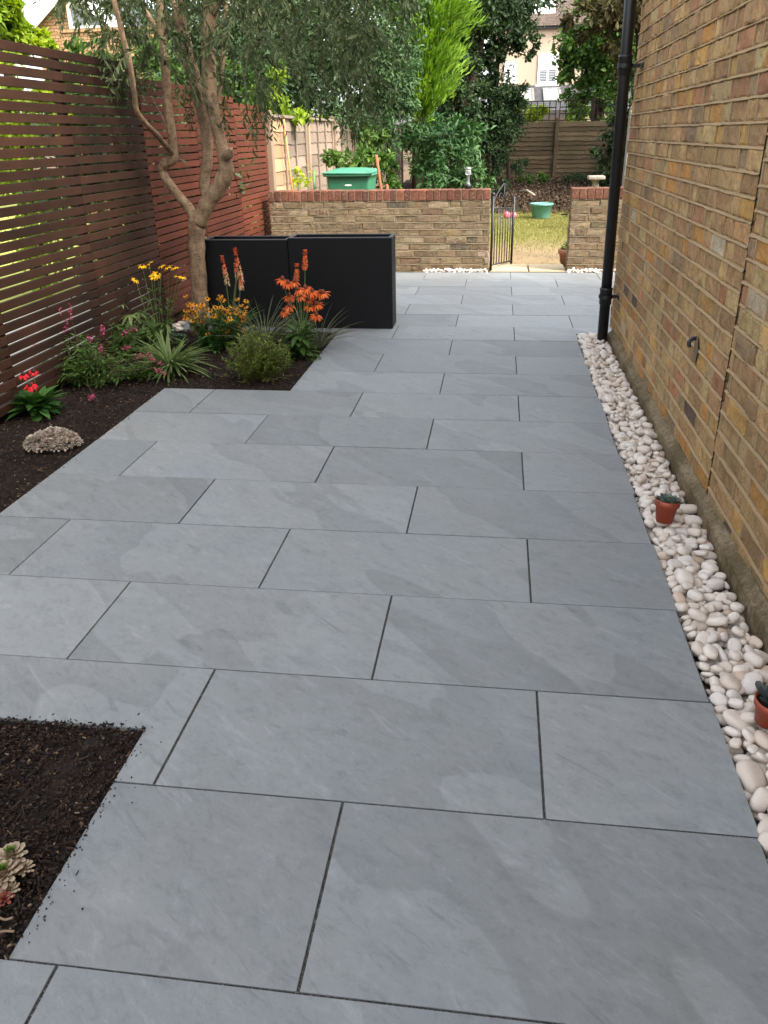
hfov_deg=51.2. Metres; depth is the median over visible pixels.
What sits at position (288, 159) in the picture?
bamboo cane
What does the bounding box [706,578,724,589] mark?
pebble
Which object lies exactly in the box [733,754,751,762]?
pebble
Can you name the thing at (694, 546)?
pebble
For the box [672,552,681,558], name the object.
pebble
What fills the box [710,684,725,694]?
pebble
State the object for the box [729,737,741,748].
pebble
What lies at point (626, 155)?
concrete post
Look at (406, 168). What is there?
ground
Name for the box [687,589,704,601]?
pebble
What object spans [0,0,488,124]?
sky
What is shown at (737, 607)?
pebble
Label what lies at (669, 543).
pebble
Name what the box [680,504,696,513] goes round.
pebble
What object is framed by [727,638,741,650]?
pebble
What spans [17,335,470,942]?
mulch crumbs
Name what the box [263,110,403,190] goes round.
lap fence
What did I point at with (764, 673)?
pebble
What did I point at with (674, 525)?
pebble
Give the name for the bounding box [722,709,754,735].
pebble
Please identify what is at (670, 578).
pebble
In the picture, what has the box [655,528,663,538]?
pebble
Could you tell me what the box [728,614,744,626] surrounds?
pebble
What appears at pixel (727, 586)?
pebble
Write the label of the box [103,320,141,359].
leafy perennial
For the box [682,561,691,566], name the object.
pebble
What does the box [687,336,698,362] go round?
wall hook
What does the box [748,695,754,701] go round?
pebble
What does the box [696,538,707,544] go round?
pebble
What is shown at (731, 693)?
pebble
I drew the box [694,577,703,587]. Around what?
pebble
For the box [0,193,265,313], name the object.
neighbour lawn
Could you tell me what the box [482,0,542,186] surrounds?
slim dark tree
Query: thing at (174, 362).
strap leaf plant
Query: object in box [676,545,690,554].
pebble
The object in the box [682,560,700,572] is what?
pebble
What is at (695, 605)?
pebble
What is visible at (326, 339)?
sedge
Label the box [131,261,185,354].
tall rudbeckia
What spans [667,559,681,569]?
pebble
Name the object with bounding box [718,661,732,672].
pebble
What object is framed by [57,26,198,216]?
brick boundary wall
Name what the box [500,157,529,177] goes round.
undergrowth
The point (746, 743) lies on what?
pebble
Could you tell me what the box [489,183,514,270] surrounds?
iron gate
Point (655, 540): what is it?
pebble
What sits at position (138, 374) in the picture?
trailing plant
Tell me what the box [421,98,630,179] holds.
back fence
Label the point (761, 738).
pebble
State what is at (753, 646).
pebble
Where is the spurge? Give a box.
[169,332,188,344]
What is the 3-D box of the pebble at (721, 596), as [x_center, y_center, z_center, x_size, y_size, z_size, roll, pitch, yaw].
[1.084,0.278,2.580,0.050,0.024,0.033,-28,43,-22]
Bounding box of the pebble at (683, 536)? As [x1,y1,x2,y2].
[680,533,687,539]
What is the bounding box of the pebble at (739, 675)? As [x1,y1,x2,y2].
[732,671,748,681]
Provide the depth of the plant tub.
14.26 m
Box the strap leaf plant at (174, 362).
[128,328,219,385]
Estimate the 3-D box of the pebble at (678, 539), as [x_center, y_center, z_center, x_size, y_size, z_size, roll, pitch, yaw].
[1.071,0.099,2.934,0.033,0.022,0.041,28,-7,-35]
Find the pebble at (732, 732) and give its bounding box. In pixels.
[723,726,741,737]
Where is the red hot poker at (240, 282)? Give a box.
[196,247,273,341]
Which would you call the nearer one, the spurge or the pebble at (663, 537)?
the pebble at (663, 537)
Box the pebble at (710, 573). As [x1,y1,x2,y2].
[697,569,713,576]
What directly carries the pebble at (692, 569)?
on the pebble
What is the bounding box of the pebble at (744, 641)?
[739,638,747,644]
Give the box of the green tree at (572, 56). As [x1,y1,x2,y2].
[540,0,635,120]
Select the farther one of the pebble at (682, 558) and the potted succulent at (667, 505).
the potted succulent at (667, 505)
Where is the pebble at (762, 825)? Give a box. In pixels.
[757,817,767,833]
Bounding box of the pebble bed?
[577,332,767,859]
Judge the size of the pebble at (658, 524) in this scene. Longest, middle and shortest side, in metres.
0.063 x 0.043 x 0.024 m
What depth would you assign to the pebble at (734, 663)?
2.26 m
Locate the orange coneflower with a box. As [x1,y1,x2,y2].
[274,276,329,361]
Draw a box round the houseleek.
[0,841,34,906]
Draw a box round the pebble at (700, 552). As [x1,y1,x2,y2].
[693,550,707,555]
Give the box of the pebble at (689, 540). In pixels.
[684,538,697,544]
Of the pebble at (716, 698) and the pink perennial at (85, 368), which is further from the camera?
the pink perennial at (85, 368)
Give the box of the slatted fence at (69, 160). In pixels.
[0,39,270,424]
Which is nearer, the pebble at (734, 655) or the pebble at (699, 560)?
the pebble at (734, 655)
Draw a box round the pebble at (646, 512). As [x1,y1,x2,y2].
[642,511,651,519]
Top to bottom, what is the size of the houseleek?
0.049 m
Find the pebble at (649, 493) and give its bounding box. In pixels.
[641,491,652,495]
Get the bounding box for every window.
[66,2,100,28]
[504,62,517,83]
[535,53,558,85]
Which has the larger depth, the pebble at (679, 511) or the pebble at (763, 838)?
the pebble at (679, 511)
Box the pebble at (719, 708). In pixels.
[714,705,727,712]
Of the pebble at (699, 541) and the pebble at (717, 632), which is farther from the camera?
the pebble at (699, 541)
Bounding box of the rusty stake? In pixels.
[375,155,381,188]
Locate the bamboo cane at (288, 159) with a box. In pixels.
[283,119,292,189]
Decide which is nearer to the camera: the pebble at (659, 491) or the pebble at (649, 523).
the pebble at (649, 523)
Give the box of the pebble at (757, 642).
[747,635,762,648]
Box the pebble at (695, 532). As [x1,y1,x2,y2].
[687,528,701,536]
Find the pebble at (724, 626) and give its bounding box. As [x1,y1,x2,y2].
[717,613,727,627]
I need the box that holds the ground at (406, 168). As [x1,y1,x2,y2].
[1,140,607,337]
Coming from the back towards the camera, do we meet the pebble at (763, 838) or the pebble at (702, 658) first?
the pebble at (702, 658)
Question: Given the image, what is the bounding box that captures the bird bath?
[587,175,604,186]
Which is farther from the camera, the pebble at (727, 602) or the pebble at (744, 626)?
the pebble at (727, 602)
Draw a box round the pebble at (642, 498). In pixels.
[639,494,648,503]
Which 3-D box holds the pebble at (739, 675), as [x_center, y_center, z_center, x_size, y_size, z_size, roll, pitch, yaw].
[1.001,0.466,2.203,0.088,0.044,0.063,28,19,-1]
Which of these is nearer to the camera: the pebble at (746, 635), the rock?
the pebble at (746, 635)
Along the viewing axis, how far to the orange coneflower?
5.34 m
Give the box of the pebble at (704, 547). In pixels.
[699,544,710,549]
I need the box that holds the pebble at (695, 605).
[689,603,699,608]
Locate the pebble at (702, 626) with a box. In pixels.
[691,620,710,630]
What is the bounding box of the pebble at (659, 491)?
[654,488,666,496]
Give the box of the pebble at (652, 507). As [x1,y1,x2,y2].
[650,504,655,510]
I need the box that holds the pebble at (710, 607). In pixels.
[707,603,714,612]
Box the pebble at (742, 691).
[738,686,745,694]
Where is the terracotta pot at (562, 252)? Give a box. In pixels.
[558,241,566,266]
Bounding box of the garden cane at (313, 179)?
[313,170,314,189]
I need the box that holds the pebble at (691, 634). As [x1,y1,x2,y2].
[686,630,696,638]
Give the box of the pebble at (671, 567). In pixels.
[666,565,673,571]
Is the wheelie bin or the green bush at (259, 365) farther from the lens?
the wheelie bin
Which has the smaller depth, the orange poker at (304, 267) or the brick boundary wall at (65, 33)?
the orange poker at (304, 267)
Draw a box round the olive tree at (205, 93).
[32,0,426,334]
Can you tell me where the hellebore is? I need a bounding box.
[104,303,178,353]
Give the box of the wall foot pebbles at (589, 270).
[422,267,614,272]
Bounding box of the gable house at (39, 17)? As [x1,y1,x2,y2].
[27,0,218,207]
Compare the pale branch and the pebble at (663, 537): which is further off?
the pale branch
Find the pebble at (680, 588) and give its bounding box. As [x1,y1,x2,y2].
[672,584,686,594]
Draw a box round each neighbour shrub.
[0,50,85,298]
[41,34,158,290]
[96,25,188,210]
[120,0,314,234]
[217,58,291,235]
[254,65,322,189]
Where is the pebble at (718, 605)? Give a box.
[704,601,722,612]
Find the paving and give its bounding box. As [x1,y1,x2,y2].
[0,272,767,1023]
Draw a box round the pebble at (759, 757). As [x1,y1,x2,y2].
[751,752,767,763]
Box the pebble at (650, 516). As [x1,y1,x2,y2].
[644,514,654,519]
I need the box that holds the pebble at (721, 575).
[714,572,725,579]
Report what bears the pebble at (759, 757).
on the pebble bed
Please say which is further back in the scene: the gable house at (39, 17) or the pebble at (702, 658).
the gable house at (39, 17)
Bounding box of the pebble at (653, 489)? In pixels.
[650,487,658,492]
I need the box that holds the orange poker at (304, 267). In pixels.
[276,250,325,325]
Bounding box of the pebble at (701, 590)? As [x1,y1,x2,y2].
[698,588,705,592]
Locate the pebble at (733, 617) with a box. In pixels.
[727,612,739,623]
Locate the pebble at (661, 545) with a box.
[658,543,665,548]
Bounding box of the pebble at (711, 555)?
[701,550,716,559]
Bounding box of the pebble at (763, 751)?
[758,746,767,754]
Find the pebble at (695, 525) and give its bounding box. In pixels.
[692,523,700,528]
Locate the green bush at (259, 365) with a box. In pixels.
[217,325,298,382]
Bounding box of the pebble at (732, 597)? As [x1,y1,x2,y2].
[726,592,736,601]
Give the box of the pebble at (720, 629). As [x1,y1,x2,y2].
[717,627,728,633]
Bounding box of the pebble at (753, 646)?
[742,644,755,653]
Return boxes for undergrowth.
[481,177,512,196]
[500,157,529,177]
[515,171,551,185]
[561,170,593,182]
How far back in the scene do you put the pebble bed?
3.94 m
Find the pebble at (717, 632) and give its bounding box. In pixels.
[708,630,720,641]
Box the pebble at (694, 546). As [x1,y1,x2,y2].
[684,543,697,549]
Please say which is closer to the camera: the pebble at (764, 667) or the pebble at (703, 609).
the pebble at (764, 667)
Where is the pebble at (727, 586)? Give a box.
[724,581,729,589]
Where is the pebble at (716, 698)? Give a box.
[709,691,727,706]
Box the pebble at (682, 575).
[675,568,694,585]
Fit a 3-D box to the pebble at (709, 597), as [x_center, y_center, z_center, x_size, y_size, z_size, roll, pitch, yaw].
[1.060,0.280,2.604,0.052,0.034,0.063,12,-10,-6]
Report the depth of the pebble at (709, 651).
2.29 m
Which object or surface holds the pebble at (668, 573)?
on the pebble bed
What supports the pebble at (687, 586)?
on the pebble bed
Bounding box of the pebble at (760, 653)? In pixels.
[754,649,767,663]
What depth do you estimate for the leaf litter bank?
17.77 m
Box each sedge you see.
[199,295,323,349]
[274,302,359,348]
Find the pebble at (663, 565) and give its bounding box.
[661,562,666,569]
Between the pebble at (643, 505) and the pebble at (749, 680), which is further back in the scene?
the pebble at (643, 505)
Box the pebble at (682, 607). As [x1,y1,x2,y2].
[675,602,689,612]
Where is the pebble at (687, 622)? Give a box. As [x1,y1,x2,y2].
[682,619,691,627]
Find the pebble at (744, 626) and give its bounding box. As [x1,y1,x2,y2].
[739,622,748,632]
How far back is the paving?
2.14 m
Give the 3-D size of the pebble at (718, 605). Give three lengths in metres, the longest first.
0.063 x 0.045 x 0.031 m
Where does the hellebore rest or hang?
on the planting soil at (102, 412)
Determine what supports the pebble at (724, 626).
on the pebble bed
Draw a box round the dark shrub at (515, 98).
[467,73,533,186]
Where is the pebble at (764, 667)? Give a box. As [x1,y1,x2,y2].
[759,665,767,670]
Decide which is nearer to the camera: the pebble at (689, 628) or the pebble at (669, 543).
the pebble at (689, 628)
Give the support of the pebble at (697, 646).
on the pebble bed
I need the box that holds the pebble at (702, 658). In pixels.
[698,654,707,661]
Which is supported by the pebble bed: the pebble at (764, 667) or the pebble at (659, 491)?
the pebble at (764, 667)
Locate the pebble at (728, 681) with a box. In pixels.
[719,673,741,691]
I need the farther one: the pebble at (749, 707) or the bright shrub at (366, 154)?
the bright shrub at (366, 154)
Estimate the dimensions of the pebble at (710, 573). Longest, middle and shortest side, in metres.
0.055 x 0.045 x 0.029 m
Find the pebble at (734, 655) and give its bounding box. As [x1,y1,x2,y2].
[728,650,741,660]
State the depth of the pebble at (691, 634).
2.40 m
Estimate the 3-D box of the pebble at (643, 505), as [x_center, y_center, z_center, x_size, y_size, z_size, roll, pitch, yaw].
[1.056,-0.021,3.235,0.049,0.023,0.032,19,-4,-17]
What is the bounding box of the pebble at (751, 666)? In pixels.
[742,662,754,671]
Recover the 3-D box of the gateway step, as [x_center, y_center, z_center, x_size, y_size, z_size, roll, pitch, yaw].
[1.600,-2.714,8.983,0.816,0.050,0.525,2,25,7]
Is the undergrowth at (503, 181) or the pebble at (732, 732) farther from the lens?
the undergrowth at (503, 181)
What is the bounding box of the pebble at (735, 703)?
[728,698,743,708]
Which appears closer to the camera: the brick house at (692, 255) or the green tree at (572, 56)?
the brick house at (692, 255)
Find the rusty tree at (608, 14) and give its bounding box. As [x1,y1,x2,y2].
[556,0,642,80]
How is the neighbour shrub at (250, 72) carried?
on the neighbour lawn at (5, 218)
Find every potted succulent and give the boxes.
[654,493,683,523]
[754,681,767,729]
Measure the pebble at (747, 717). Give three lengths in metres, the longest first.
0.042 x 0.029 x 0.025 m
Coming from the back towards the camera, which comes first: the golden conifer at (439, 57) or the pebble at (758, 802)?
the golden conifer at (439, 57)
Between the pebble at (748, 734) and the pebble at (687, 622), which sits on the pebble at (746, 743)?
the pebble at (748, 734)
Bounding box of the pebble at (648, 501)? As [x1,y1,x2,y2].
[641,499,653,504]
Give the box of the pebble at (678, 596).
[672,592,686,603]
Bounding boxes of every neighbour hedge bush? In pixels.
[18,84,187,326]
[85,72,213,306]
[158,71,266,241]
[166,102,264,235]
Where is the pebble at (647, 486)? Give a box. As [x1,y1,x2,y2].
[643,483,651,489]
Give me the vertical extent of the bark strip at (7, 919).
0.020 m
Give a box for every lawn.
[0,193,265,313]
[488,212,568,271]
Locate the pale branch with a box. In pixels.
[519,189,534,195]
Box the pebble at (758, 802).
[749,787,767,813]
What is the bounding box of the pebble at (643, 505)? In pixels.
[640,503,649,508]
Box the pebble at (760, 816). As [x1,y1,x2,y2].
[757,813,767,820]
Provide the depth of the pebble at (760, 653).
2.30 m
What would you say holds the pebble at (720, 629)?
on the pebble bed
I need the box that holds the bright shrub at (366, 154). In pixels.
[319,124,401,189]
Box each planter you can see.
[204,236,292,326]
[287,233,395,327]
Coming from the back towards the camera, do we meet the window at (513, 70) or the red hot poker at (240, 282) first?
the window at (513, 70)
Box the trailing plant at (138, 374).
[106,354,170,381]
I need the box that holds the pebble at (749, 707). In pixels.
[734,702,754,713]
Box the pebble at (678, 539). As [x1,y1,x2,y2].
[671,536,682,542]
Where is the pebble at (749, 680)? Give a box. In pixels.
[741,671,763,695]
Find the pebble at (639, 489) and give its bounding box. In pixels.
[635,487,645,494]
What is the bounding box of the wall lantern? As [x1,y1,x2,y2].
[465,167,471,188]
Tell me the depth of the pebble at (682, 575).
2.67 m
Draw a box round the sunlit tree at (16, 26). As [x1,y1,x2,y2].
[0,0,59,291]
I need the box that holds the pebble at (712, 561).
[705,559,716,564]
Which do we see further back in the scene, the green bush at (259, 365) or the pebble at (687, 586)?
the green bush at (259, 365)
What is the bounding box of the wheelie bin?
[321,167,376,189]
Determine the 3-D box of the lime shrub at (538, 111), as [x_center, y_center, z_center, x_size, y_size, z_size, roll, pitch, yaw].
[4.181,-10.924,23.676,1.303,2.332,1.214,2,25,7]
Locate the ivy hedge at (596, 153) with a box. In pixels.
[584,58,635,186]
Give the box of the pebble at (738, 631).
[731,626,744,636]
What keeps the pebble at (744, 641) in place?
on the pebble bed
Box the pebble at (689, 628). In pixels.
[683,625,696,631]
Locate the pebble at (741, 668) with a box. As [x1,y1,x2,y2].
[732,665,750,671]
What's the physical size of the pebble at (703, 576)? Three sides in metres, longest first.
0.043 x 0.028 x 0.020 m
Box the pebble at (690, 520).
[684,515,701,525]
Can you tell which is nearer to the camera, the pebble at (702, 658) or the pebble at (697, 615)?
the pebble at (702, 658)
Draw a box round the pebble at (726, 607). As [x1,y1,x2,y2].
[722,605,730,610]
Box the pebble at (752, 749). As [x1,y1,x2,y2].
[746,744,758,753]
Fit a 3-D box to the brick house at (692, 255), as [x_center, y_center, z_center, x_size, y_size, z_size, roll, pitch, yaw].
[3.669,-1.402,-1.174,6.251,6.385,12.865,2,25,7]
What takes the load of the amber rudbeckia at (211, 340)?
on the planting soil at (102, 412)
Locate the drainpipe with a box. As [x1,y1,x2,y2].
[597,0,643,343]
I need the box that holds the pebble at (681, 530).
[675,527,689,537]
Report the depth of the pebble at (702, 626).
2.46 m
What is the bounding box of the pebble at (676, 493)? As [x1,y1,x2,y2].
[672,492,679,497]
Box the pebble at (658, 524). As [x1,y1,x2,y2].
[654,518,668,525]
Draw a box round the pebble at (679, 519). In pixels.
[673,515,684,523]
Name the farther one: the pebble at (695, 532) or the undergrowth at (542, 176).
the undergrowth at (542, 176)
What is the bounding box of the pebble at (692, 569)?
[686,566,695,573]
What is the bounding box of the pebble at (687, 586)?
[682,583,693,589]
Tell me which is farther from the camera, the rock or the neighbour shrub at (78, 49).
the neighbour shrub at (78, 49)
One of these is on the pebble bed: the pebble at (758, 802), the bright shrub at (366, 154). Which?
the pebble at (758, 802)
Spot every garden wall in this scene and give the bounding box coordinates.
[268,188,490,271]
[565,186,623,270]
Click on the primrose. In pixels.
(36, 404)
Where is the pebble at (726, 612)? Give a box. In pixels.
[723,610,731,616]
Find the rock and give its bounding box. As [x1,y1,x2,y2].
[22,426,83,452]
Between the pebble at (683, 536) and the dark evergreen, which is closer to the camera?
the pebble at (683, 536)
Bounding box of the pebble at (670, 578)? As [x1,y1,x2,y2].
[666,575,675,581]
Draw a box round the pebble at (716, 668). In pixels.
[710,665,724,671]
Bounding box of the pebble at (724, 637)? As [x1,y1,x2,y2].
[720,632,728,641]
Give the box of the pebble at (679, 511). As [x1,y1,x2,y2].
[676,508,682,513]
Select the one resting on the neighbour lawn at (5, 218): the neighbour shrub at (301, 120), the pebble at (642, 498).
the neighbour shrub at (301, 120)
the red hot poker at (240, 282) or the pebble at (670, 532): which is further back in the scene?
the red hot poker at (240, 282)
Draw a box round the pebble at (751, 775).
[736,759,767,794]
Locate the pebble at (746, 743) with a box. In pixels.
[743,740,753,747]
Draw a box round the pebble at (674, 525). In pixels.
[669,523,680,527]
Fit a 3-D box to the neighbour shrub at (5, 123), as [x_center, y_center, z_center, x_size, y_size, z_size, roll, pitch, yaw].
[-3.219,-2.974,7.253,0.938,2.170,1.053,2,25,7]
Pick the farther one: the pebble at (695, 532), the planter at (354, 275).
the planter at (354, 275)
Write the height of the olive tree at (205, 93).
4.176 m
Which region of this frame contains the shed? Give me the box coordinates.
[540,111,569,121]
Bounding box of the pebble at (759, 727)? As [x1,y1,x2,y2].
[754,723,765,731]
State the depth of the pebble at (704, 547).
2.86 m
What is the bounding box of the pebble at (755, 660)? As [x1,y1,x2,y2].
[743,651,763,668]
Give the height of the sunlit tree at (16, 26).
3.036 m
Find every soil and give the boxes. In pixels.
[0,329,334,512]
[0,716,145,959]
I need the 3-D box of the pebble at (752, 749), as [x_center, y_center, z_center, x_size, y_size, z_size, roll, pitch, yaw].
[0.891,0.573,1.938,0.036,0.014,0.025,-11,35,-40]
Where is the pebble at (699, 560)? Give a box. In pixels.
[692,555,704,565]
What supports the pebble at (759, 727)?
on the pebble bed
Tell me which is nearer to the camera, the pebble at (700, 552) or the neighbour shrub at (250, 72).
the pebble at (700, 552)
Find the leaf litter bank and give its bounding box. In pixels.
[399,176,591,213]
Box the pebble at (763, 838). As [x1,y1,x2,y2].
[758,831,767,851]
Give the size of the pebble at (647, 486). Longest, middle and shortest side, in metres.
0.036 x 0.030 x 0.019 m
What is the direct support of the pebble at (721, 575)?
on the pebble bed
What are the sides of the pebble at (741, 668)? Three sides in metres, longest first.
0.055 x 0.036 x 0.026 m
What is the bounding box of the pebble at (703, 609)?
[698,605,707,614]
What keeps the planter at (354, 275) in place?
on the paving
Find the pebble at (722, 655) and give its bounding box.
[718,648,728,661]
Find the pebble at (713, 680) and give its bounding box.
[709,676,720,686]
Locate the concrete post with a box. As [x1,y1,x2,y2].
[622,106,631,186]
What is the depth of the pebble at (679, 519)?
3.08 m
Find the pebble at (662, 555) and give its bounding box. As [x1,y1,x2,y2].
[657,551,671,559]
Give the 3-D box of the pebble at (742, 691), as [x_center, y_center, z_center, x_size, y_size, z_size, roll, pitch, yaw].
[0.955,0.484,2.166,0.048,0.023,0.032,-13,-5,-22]
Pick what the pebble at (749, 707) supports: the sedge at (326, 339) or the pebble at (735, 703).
the pebble at (735, 703)
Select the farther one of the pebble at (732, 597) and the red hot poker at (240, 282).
the red hot poker at (240, 282)
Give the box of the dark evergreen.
[217,0,450,151]
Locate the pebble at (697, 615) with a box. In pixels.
[688,608,707,621]
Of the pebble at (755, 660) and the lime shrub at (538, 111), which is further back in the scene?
the lime shrub at (538, 111)
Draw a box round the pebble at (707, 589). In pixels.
[702,585,712,592]
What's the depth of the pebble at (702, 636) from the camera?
2.37 m
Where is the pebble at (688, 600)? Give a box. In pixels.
[686,597,696,602]
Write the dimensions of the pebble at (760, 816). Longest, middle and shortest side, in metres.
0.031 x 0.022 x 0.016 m
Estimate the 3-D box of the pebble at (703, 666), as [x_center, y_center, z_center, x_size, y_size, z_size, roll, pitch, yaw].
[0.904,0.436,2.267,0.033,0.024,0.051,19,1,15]
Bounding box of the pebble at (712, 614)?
[707,611,721,616]
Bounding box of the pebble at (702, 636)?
[695,631,709,644]
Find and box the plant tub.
[530,202,553,218]
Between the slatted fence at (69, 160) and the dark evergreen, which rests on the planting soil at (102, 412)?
the slatted fence at (69, 160)
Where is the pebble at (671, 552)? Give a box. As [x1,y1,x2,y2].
[665,549,676,555]
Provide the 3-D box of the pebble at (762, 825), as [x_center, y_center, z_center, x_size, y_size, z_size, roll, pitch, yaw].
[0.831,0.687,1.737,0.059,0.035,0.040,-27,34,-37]
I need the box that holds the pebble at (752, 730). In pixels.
[743,727,757,745]
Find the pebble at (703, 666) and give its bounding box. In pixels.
[698,662,709,670]
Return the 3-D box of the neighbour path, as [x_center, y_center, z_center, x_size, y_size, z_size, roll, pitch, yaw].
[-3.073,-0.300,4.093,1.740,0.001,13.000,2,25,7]
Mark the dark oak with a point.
(466, 103)
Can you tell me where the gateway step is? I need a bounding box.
[490,264,565,271]
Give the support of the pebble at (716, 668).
on the pebble
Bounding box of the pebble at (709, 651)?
[702,644,717,659]
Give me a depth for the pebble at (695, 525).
3.02 m
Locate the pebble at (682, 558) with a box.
[677,555,694,562]
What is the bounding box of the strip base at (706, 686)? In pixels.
[509,272,767,858]
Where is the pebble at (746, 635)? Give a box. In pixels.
[736,632,749,640]
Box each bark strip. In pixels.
[0,916,13,920]
[0,930,14,932]
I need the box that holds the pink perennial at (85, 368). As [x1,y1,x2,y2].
[25,303,166,400]
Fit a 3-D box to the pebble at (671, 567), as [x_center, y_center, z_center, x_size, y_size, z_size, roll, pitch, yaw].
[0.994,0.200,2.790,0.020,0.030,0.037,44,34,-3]
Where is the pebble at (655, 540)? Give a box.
[652,537,660,545]
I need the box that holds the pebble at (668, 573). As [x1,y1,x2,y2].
[665,570,672,576]
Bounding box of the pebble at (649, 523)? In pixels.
[644,518,655,529]
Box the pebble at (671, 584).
[668,581,678,588]
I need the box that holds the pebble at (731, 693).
[726,689,742,699]
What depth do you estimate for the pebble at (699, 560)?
2.82 m
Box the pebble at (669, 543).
[661,536,678,548]
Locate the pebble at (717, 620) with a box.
[704,616,729,625]
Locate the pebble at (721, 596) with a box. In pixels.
[714,592,727,602]
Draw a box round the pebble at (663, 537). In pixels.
[658,532,669,541]
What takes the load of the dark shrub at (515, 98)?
on the leaf litter bank
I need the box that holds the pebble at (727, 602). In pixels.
[722,599,731,605]
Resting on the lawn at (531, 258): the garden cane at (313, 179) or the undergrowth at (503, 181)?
the garden cane at (313, 179)
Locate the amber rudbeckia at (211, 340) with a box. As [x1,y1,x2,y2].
[183,294,248,353]
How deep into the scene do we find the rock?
3.91 m
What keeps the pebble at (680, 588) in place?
on the pebble bed
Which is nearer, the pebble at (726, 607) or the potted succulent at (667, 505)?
the pebble at (726, 607)
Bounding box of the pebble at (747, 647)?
[744,644,756,653]
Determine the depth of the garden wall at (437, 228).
8.71 m
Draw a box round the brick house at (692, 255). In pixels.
[607,0,767,665]
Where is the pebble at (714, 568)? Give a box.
[701,562,718,572]
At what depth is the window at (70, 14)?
15.69 m
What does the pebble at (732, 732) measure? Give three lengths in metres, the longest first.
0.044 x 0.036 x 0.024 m
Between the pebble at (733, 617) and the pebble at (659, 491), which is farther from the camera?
the pebble at (659, 491)
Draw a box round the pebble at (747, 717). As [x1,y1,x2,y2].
[740,712,754,723]
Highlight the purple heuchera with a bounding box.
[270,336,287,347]
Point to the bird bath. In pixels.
(595, 179)
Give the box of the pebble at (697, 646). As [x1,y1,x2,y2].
[691,640,704,656]
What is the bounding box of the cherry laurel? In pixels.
[391,108,499,188]
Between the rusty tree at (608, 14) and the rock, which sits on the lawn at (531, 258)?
the rusty tree at (608, 14)
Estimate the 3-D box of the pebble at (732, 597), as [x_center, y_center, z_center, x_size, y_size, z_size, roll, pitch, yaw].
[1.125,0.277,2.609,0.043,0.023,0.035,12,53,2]
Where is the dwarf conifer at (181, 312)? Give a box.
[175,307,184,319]
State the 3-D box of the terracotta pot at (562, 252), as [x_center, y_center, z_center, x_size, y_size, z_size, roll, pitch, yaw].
[2.100,-2.962,9.191,0.213,0.282,0.203,-12,27,-23]
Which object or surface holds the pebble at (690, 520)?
on the pebble bed
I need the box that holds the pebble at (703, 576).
[697,572,708,579]
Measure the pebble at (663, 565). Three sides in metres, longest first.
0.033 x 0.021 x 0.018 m
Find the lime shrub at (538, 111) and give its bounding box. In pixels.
[511,99,548,121]
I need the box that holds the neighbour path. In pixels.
[0,265,190,386]
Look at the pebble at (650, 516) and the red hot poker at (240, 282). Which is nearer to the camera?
the pebble at (650, 516)
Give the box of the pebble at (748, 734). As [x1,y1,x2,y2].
[742,728,754,742]
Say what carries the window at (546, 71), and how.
in the cream house at (538, 73)
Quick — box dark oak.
[366,0,573,187]
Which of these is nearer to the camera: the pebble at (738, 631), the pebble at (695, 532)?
the pebble at (738, 631)
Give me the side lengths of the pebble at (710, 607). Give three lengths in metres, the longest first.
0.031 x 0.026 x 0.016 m
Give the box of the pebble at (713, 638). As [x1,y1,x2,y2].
[707,633,718,643]
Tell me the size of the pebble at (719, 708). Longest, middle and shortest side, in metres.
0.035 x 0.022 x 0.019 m
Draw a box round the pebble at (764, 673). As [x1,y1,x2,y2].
[757,670,767,683]
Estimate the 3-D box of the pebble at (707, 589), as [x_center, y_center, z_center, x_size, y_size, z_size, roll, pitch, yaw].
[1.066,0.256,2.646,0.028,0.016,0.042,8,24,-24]
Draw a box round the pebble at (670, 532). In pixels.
[663,528,675,535]
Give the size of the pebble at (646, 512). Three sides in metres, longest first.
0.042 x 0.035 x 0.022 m
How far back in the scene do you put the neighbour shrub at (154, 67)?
9.02 m
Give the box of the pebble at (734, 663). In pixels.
[729,660,743,666]
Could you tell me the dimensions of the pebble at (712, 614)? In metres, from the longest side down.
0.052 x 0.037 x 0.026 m
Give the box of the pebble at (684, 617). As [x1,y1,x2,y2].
[681,615,693,620]
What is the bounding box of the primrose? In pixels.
[7,368,68,422]
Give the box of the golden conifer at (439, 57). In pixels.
[376,0,488,188]
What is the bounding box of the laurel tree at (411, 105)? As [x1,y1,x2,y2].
[340,18,425,187]
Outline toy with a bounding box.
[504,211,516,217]
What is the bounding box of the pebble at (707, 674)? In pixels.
[701,672,714,676]
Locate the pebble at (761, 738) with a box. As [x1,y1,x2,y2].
[754,730,767,749]
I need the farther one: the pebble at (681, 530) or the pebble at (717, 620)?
the pebble at (681, 530)
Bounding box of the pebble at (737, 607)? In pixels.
[730,602,744,612]
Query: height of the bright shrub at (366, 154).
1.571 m
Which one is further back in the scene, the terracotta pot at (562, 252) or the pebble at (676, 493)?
the terracotta pot at (562, 252)
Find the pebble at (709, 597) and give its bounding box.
[704,593,717,602]
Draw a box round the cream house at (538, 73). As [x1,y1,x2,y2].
[494,0,631,120]
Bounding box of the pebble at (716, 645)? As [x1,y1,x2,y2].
[711,643,720,657]
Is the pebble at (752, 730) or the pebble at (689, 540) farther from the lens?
the pebble at (689, 540)

